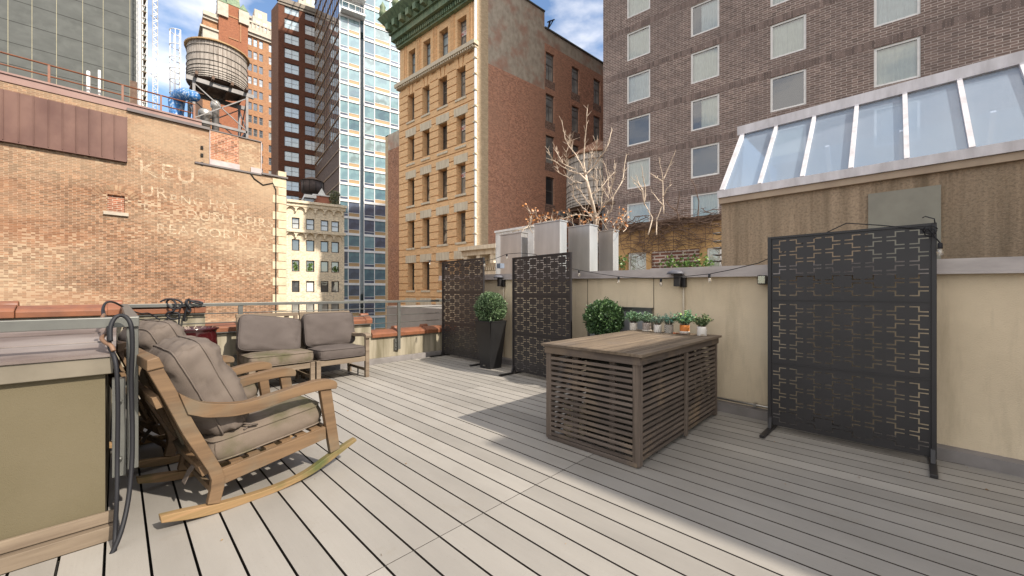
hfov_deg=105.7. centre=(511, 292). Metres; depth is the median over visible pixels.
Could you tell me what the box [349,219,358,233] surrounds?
window
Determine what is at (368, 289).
window
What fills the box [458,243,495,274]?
cornice building
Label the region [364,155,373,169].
window
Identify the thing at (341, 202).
window
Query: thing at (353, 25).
window
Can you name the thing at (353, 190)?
window
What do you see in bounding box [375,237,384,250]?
window
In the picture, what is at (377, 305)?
window
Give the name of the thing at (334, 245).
window
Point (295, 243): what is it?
window
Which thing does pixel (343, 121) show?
window
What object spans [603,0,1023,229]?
brown brick block
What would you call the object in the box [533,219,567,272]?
steel planter
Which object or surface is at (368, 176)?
window
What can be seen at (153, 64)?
hoist mast
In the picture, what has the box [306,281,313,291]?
window
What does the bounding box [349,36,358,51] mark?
window
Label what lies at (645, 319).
potted plant
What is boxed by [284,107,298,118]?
window
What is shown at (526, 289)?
privacy screen
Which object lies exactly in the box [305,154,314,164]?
window
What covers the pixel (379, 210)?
window
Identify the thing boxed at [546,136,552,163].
window
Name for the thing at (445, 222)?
window
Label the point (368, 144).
window
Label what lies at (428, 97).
window
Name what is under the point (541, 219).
orange shrubs
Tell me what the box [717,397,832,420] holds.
floor pipe
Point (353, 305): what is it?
window
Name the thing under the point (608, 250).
steel planter
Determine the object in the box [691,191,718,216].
window
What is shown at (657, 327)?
potted plant
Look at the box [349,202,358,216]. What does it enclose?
window
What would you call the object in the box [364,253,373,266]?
window
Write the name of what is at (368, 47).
other windows
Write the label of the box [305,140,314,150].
window
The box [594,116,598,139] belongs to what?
window
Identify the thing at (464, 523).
board end seal
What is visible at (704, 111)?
window
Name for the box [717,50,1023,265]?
skylight bulkhead
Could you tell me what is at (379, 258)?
window
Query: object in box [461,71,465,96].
window
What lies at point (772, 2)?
window
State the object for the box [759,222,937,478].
privacy screen
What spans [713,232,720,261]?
wall rungs
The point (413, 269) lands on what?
window
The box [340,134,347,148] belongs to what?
window
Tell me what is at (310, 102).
window
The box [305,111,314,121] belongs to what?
window
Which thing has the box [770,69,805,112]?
window
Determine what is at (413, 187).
window
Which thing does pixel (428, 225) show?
window
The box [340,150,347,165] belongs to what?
window
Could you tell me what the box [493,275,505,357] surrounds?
wall lamp
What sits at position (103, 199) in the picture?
brick party wall
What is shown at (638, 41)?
window
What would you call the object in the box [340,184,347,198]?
window
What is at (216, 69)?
water tank
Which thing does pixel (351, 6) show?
window
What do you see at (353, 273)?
window
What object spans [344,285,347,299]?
window
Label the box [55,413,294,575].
deck underlay
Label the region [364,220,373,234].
window
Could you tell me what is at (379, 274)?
window
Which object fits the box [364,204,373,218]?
window
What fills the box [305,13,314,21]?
window
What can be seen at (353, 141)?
window
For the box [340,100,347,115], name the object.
window
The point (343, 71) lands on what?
window
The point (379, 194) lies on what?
window
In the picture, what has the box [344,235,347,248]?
window
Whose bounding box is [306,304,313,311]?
window
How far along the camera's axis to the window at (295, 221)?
42.38 m
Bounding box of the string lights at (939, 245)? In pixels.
[427,216,942,281]
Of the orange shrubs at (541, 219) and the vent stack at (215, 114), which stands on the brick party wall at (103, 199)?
the vent stack at (215, 114)
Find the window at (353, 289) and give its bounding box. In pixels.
[349,285,358,299]
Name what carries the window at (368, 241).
in the glass tower at (357, 67)
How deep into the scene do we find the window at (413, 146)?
37.02 m
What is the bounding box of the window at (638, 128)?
[627,113,649,146]
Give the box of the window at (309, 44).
[305,39,314,50]
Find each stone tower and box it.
[249,9,270,34]
[297,0,314,7]
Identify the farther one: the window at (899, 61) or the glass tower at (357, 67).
the glass tower at (357, 67)
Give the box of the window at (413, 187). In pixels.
[412,180,414,204]
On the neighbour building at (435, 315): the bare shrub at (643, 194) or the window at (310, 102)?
the bare shrub at (643, 194)
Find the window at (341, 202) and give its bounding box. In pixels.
[340,201,347,215]
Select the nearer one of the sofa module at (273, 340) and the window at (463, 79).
the sofa module at (273, 340)
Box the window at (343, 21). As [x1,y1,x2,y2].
[340,16,347,31]
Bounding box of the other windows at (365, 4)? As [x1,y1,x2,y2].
[364,4,399,329]
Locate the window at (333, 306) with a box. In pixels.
[331,304,338,310]
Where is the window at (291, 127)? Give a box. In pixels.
[284,121,298,132]
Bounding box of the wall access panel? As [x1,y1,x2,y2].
[586,306,652,335]
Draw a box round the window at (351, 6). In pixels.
[349,2,358,11]
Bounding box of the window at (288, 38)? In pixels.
[284,33,298,45]
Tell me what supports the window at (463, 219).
in the tan office building at (536, 77)
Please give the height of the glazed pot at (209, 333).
0.884 m
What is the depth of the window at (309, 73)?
87.33 m
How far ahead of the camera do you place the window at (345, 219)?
70.62 m
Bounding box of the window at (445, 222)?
[443,216,447,243]
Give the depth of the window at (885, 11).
17.86 m
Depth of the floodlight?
3.94 m
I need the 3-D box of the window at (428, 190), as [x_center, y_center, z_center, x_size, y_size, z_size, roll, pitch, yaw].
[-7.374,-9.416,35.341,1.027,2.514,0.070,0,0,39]
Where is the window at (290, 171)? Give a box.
[284,166,298,176]
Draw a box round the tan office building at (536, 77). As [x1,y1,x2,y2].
[377,0,602,305]
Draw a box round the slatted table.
[541,329,721,467]
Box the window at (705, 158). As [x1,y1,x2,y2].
[691,142,718,178]
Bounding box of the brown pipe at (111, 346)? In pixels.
[99,313,115,351]
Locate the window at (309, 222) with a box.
[306,219,313,229]
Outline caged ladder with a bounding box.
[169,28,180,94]
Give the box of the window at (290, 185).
[286,181,298,190]
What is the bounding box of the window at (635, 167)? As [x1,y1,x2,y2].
[627,157,649,188]
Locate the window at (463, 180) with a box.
[461,165,465,193]
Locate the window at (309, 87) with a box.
[305,82,314,93]
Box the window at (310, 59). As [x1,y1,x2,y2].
[305,54,314,64]
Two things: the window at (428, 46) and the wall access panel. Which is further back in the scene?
the window at (428, 46)
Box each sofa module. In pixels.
[235,312,314,380]
[298,311,370,378]
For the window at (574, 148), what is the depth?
38.89 m
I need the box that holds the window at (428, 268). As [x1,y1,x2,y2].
[427,263,429,289]
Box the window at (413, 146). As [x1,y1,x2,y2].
[412,139,414,160]
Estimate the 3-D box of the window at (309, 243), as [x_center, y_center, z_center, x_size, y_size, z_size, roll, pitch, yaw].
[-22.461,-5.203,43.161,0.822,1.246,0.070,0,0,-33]
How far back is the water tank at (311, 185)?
58.87 m
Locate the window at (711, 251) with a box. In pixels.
[707,248,720,265]
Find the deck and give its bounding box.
[1,353,1023,575]
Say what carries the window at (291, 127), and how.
in the brown brick tower at (292, 91)
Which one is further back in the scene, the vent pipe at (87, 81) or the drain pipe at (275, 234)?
the drain pipe at (275, 234)
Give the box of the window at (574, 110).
[572,106,577,132]
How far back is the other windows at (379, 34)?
73.47 m
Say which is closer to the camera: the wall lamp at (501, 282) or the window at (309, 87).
the wall lamp at (501, 282)
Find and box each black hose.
[103,314,134,566]
[106,316,119,550]
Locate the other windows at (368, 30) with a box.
[364,0,399,328]
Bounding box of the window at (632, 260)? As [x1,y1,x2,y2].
[629,252,645,269]
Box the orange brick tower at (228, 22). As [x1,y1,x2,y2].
[195,0,270,173]
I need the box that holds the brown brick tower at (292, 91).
[271,0,314,199]
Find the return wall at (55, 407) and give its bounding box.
[0,328,115,575]
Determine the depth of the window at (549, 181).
36.61 m
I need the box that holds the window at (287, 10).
[284,6,298,16]
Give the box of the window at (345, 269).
[344,268,347,282]
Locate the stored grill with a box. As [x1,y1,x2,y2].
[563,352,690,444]
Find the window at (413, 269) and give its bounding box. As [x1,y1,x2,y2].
[412,264,414,289]
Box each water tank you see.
[184,36,253,137]
[300,177,323,194]
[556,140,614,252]
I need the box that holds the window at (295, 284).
[292,281,298,291]
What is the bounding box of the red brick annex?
[385,130,399,328]
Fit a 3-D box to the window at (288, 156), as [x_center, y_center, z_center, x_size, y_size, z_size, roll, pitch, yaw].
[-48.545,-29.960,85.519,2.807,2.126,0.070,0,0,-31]
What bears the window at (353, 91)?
in the glass tower at (357, 67)
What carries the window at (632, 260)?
in the ochre garden wall at (657, 258)
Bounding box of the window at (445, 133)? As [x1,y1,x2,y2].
[443,126,447,149]
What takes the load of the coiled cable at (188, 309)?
attached to the railing at (46, 324)
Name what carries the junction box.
on the terrace wall at (980, 354)
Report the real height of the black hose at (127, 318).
1.304 m
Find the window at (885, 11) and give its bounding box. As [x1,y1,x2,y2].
[874,0,920,27]
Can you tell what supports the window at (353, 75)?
in the glass tower at (357, 67)
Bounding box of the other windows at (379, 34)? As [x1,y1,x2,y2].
[364,2,391,134]
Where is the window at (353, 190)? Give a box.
[349,185,358,200]
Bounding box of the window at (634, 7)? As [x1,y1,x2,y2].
[627,0,649,18]
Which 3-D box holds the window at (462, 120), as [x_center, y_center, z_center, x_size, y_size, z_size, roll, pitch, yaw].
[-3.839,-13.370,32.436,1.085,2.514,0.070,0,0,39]
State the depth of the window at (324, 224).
43.98 m
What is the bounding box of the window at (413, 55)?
[412,53,414,73]
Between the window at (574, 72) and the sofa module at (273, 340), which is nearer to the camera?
the sofa module at (273, 340)
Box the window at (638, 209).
[627,201,649,223]
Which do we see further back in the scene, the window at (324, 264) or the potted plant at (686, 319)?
the window at (324, 264)
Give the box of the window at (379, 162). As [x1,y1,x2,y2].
[375,157,384,171]
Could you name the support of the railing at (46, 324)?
attached to the parapet
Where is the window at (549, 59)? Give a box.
[546,53,552,81]
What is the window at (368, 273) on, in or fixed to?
in the glass tower at (357, 67)
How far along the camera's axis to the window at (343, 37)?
70.37 m
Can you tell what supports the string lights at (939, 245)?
attached to the terrace wall at (980, 354)
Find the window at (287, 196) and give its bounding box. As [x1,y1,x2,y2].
[286,195,298,199]
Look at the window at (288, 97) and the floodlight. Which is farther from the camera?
the window at (288, 97)
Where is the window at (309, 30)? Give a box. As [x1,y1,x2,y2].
[305,25,314,36]
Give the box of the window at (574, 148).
[572,145,577,154]
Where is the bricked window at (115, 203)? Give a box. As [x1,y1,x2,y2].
[108,195,124,212]
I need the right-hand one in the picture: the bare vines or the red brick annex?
the bare vines
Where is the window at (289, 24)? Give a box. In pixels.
[284,18,298,31]
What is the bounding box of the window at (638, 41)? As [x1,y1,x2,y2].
[627,25,649,60]
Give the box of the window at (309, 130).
[305,126,314,135]
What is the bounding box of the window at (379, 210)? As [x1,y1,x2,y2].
[375,205,384,219]
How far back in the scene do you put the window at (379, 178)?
73.75 m
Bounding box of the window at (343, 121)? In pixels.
[340,117,347,131]
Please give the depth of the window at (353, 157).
71.26 m
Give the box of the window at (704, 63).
[691,44,718,83]
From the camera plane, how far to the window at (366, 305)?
72.77 m
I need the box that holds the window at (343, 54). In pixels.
[340,49,347,65]
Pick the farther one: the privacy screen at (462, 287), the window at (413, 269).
the window at (413, 269)
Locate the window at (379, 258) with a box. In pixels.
[375,253,384,266]
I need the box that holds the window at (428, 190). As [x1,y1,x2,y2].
[427,176,429,201]
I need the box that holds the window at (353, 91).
[349,86,358,101]
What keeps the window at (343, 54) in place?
in the glass tower at (357, 67)
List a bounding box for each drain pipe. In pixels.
[250,173,275,312]
[473,0,477,245]
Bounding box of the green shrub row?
[618,252,713,269]
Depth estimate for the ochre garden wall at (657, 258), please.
14.73 m
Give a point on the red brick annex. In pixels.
(392, 224)
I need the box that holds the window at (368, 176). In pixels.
[364,171,373,185]
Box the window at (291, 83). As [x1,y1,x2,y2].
[284,77,298,89]
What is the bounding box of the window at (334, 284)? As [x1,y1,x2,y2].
[331,281,338,291]
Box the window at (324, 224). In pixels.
[321,220,327,230]
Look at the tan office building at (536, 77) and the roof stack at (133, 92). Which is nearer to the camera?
the roof stack at (133, 92)
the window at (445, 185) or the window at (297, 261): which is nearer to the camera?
the window at (445, 185)
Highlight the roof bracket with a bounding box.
[547,19,554,27]
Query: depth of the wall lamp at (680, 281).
4.60 m
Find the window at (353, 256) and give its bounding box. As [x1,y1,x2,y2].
[349,252,358,266]
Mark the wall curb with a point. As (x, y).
(993, 462)
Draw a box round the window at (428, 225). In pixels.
[427,219,429,245]
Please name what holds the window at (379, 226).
in the glass tower at (357, 67)
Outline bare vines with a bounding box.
[605,207,720,269]
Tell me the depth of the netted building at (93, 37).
57.68 m
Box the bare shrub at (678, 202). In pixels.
[663,175,701,220]
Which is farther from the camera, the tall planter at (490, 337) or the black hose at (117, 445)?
the tall planter at (490, 337)
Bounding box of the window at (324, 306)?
[322,304,327,310]
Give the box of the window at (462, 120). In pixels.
[461,118,465,143]
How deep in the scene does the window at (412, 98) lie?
37.03 m
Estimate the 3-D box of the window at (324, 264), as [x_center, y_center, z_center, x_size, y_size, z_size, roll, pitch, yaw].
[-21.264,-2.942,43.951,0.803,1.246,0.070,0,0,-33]
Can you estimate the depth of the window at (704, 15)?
22.73 m
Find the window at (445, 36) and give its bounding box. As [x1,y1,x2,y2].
[443,32,447,55]
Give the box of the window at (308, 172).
[305,169,314,177]
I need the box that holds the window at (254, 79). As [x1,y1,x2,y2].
[253,77,256,85]
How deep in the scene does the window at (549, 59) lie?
36.61 m
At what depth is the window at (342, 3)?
70.34 m
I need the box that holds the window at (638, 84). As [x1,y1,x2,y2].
[627,69,649,103]
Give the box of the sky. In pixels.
[147,0,602,117]
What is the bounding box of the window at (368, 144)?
[364,139,373,153]
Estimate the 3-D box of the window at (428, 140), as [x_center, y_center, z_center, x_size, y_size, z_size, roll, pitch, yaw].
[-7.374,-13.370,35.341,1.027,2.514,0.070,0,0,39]
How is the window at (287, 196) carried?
in the brown brick tower at (292, 91)
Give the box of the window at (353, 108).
[349,102,358,117]
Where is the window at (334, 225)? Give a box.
[331,221,338,231]
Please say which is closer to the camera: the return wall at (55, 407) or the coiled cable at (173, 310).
the return wall at (55, 407)
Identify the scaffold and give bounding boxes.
[142,0,146,106]
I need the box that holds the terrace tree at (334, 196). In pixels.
[329,190,340,204]
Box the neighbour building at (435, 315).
[387,305,441,328]
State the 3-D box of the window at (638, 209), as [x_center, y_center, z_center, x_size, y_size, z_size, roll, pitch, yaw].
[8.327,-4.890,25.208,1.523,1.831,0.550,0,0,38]
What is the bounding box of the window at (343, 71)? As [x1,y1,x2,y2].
[340,66,347,81]
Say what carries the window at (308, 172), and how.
in the brown brick tower at (292, 91)
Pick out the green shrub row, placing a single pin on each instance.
(685, 263)
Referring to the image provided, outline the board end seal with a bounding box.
[367,454,592,575]
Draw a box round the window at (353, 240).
[349,235,358,249]
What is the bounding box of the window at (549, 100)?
[546,94,552,122]
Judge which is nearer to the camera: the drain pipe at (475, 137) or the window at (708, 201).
the window at (708, 201)
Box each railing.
[0,51,194,118]
[0,300,449,477]
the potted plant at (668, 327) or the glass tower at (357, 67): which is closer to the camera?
the potted plant at (668, 327)
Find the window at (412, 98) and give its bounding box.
[412,98,414,119]
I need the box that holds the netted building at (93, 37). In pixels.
[0,0,141,105]
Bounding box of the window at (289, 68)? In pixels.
[284,62,298,74]
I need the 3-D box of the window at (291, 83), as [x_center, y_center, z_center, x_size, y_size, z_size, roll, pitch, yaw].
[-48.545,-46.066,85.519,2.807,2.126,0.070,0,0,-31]
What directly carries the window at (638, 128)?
in the brown brick block
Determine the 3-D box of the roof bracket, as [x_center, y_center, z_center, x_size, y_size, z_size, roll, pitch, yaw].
[3.665,-25.308,36.582,0.986,1.410,0.120,0,0,-40]
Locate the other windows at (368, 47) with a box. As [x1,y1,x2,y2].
[364,0,399,121]
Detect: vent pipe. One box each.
[86,71,89,92]
[98,70,100,94]
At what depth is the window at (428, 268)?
35.59 m
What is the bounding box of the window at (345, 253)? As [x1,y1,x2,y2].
[344,252,347,265]
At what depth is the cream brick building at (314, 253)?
43.25 m
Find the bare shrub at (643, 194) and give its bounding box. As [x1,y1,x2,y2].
[631,169,652,234]
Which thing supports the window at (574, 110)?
in the tan office building at (536, 77)
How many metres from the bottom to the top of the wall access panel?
0.759 m
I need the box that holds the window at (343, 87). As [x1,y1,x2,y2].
[340,83,347,98]
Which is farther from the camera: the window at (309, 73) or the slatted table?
the window at (309, 73)
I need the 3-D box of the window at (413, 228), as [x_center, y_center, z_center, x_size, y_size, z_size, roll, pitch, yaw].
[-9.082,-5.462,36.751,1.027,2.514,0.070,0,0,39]
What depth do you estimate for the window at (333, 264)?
44.55 m
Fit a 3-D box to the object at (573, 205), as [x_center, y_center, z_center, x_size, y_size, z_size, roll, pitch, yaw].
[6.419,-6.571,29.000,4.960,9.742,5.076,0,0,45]
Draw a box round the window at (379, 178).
[375,173,384,187]
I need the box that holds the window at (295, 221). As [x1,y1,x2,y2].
[292,218,298,228]
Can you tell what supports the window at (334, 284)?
in the cream brick building at (314, 253)
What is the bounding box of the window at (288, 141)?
[284,136,298,147]
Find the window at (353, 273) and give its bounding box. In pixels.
[349,269,358,282]
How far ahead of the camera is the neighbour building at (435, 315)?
10.74 m
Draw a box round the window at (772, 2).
[770,0,787,6]
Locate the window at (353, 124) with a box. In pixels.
[349,119,358,134]
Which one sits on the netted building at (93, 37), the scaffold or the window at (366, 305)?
the scaffold
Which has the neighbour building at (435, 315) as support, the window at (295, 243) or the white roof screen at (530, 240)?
the white roof screen at (530, 240)
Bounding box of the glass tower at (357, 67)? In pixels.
[314,0,399,329]
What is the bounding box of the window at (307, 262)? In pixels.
[306,261,313,271]
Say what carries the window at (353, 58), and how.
in the glass tower at (357, 67)
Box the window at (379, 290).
[375,285,384,298]
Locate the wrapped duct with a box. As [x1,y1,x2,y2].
[168,87,199,115]
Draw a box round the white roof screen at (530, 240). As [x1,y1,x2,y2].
[494,225,533,273]
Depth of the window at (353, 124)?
71.28 m
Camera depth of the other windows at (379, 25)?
73.95 m
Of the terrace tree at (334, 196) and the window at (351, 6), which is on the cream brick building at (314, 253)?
the terrace tree at (334, 196)
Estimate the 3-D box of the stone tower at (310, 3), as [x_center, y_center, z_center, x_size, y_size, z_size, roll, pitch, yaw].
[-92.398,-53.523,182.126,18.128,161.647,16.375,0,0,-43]
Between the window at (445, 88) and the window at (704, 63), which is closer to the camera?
the window at (704, 63)
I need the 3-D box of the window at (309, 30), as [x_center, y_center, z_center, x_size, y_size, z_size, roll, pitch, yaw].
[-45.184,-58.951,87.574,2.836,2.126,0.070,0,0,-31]
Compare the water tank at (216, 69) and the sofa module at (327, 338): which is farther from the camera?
the water tank at (216, 69)
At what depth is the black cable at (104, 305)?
3.66 m
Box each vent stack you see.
[198,108,211,128]
[210,100,220,130]
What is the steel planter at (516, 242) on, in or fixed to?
on the neighbour building at (435, 315)
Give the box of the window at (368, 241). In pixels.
[364,236,373,250]
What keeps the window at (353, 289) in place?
in the glass tower at (357, 67)
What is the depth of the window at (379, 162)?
73.81 m
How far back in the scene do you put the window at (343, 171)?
70.34 m
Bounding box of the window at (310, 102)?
[305,97,314,107]
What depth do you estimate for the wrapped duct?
23.55 m
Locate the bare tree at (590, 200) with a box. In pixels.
[547,107,628,224]
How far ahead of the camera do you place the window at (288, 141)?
85.49 m
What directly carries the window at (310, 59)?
in the brown brick tower at (292, 91)
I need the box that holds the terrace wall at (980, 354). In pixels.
[439,256,1023,459]
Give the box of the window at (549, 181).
[546,177,552,204]
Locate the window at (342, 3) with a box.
[340,0,347,10]
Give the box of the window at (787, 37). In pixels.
[770,14,805,59]
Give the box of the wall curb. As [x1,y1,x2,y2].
[454,348,1023,477]
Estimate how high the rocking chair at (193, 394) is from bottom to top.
1.020 m
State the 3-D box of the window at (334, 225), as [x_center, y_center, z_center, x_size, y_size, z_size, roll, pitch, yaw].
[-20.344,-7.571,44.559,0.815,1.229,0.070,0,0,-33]
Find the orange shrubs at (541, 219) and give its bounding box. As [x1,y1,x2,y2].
[512,203,631,233]
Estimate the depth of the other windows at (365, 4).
72.97 m
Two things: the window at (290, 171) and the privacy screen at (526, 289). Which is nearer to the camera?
the privacy screen at (526, 289)
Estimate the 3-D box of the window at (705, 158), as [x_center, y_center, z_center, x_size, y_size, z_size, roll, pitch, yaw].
[11.402,-7.683,22.804,1.523,1.831,0.550,0,0,38]
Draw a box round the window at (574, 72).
[572,67,577,93]
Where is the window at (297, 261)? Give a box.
[292,260,298,271]
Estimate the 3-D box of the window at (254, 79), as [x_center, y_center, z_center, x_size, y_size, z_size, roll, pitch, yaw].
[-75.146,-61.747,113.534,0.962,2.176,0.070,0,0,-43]
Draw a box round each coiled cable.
[160,298,182,319]
[183,298,202,320]
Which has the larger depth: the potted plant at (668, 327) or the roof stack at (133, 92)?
the roof stack at (133, 92)
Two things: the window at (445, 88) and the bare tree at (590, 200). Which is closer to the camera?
the bare tree at (590, 200)
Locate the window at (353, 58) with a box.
[349,52,358,68]
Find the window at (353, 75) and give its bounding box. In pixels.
[349,69,358,84]
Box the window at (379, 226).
[375,221,384,235]
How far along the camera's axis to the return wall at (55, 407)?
1.94 m
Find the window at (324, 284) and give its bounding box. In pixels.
[321,281,327,291]
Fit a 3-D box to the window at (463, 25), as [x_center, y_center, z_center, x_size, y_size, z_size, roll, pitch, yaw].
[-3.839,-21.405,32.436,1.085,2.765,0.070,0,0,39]
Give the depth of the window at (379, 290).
73.75 m
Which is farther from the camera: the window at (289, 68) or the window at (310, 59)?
the window at (310, 59)
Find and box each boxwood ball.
[472,290,507,320]
[582,296,625,334]
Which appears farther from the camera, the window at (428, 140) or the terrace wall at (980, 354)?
the window at (428, 140)
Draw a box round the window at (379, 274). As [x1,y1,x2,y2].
[375,269,384,282]
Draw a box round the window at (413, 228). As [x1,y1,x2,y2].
[412,222,414,247]
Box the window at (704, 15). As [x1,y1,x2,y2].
[691,0,718,36]
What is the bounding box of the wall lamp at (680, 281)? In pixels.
[667,270,686,324]
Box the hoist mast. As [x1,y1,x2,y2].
[150,0,158,109]
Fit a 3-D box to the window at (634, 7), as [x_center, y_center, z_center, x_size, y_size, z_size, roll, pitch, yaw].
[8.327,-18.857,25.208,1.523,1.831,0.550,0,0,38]
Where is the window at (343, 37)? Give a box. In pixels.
[340,33,347,48]
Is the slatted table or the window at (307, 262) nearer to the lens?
the slatted table
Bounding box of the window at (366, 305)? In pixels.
[364,303,373,314]
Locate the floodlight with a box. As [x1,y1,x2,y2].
[757,275,767,283]
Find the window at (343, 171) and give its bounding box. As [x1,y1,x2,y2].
[340,167,347,182]
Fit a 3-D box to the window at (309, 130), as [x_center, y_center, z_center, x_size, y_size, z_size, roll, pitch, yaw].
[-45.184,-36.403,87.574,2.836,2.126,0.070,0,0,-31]
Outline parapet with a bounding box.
[0,299,454,378]
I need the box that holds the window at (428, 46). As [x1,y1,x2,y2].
[427,43,429,64]
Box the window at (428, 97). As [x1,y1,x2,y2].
[427,90,429,112]
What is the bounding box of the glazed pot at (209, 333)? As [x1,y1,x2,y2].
[184,326,218,344]
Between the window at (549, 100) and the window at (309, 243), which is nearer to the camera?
the window at (549, 100)
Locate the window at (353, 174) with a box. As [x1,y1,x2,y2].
[349,169,358,183]
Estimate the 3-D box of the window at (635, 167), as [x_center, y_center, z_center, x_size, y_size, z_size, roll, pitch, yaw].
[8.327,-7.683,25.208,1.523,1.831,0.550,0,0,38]
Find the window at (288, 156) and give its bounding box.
[284,151,298,161]
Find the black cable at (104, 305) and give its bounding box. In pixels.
[101,301,160,319]
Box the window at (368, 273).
[364,269,373,282]
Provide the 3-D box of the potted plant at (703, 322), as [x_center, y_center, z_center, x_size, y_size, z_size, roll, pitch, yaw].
[1.991,0.332,4.066,0.210,0.236,0.166,0,0,12]
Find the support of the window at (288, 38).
in the brown brick tower at (292, 91)
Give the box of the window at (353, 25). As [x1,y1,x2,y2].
[349,19,358,35]
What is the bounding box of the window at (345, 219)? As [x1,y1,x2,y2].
[344,218,347,232]
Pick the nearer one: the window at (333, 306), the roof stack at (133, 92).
the roof stack at (133, 92)
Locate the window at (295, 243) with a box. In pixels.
[292,239,298,250]
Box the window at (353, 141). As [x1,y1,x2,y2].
[349,135,358,150]
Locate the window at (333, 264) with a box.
[331,262,338,272]
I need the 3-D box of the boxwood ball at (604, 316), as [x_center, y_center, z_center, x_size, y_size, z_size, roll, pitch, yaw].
[1.208,0.322,5.117,0.556,0.560,0.575,0,0,45]
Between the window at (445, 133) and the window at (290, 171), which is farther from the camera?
the window at (290, 171)
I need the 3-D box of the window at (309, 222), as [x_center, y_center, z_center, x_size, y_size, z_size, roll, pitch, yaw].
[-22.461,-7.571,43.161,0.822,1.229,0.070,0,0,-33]
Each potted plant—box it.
[622,311,641,329]
[637,311,656,330]
[650,313,663,331]
[657,312,677,332]
[669,309,696,333]
[691,313,713,335]
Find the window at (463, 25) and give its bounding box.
[461,20,465,44]
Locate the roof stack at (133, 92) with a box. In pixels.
[130,80,136,103]
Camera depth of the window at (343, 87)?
70.43 m
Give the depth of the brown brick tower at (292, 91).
85.80 m
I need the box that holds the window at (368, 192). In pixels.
[364,187,373,201]
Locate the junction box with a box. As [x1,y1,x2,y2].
[497,263,503,268]
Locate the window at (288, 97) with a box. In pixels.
[284,92,298,103]
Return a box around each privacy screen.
[430,257,484,365]
[499,252,571,384]
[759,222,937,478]
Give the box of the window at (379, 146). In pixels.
[375,141,384,155]
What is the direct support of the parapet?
on the terrace building
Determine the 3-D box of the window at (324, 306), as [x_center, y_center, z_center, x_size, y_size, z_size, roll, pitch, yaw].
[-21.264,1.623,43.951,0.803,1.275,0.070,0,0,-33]
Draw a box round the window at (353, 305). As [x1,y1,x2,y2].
[349,303,358,315]
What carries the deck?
on the deck underlay
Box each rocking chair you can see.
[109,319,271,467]
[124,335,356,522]
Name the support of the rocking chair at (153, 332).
on the deck
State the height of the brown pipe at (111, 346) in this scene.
0.175 m
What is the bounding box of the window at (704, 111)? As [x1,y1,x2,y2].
[691,93,718,130]
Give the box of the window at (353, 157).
[349,152,358,167]
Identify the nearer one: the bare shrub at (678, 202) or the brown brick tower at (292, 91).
the bare shrub at (678, 202)
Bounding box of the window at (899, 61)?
[874,36,920,87]
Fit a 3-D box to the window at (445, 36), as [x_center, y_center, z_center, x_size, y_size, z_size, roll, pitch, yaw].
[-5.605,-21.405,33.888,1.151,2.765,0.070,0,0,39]
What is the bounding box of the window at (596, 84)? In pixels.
[594,80,598,104]
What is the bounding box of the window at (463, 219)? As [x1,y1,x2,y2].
[461,213,465,241]
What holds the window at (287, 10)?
in the brown brick tower at (292, 91)
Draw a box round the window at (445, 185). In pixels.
[443,171,447,197]
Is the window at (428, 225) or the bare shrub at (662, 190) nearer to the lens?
the bare shrub at (662, 190)
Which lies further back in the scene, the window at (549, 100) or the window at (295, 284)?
the window at (295, 284)
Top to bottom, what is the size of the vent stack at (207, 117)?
4.450 m
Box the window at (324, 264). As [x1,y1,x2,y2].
[321,261,327,271]
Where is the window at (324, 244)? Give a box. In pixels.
[321,241,327,251]
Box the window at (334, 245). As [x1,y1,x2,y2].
[331,242,338,252]
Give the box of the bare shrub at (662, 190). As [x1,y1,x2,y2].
[650,150,675,234]
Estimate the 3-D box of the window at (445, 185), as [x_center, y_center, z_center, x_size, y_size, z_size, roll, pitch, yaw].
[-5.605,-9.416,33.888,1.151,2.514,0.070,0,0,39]
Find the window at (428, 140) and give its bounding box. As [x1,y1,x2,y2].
[427,133,429,155]
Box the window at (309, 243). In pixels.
[306,240,313,251]
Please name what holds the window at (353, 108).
in the glass tower at (357, 67)
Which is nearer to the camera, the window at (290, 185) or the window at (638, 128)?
the window at (638, 128)
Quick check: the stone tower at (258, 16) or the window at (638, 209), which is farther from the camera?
the stone tower at (258, 16)
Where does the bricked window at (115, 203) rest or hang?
in the brick party wall at (103, 199)
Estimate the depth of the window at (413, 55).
37.02 m
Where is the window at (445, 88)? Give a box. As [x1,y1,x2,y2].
[443,80,447,105]
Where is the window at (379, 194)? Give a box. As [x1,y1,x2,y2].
[375,189,384,203]
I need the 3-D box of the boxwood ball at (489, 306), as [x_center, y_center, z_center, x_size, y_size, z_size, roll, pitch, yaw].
[-0.371,0.243,6.767,0.594,0.588,0.605,0,0,23]
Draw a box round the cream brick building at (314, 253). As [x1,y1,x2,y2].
[285,188,346,318]
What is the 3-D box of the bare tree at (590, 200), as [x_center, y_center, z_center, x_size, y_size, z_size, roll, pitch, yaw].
[1.769,-2.806,9.152,1.969,3.235,1.057,0,0,3]
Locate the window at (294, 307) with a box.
[292,305,298,311]
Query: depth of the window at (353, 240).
71.26 m
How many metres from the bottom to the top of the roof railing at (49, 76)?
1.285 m
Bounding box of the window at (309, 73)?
[305,68,314,78]
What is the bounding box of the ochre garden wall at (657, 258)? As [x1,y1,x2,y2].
[616,214,720,269]
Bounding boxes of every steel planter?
[500,231,528,273]
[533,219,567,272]
[567,224,598,271]
[598,229,618,270]
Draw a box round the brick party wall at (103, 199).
[0,70,287,322]
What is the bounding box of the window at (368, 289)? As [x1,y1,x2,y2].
[364,285,373,298]
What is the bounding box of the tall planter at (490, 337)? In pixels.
[475,320,506,368]
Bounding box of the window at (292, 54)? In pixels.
[284,48,298,60]
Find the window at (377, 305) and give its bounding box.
[375,303,384,314]
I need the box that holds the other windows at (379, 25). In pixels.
[375,7,389,328]

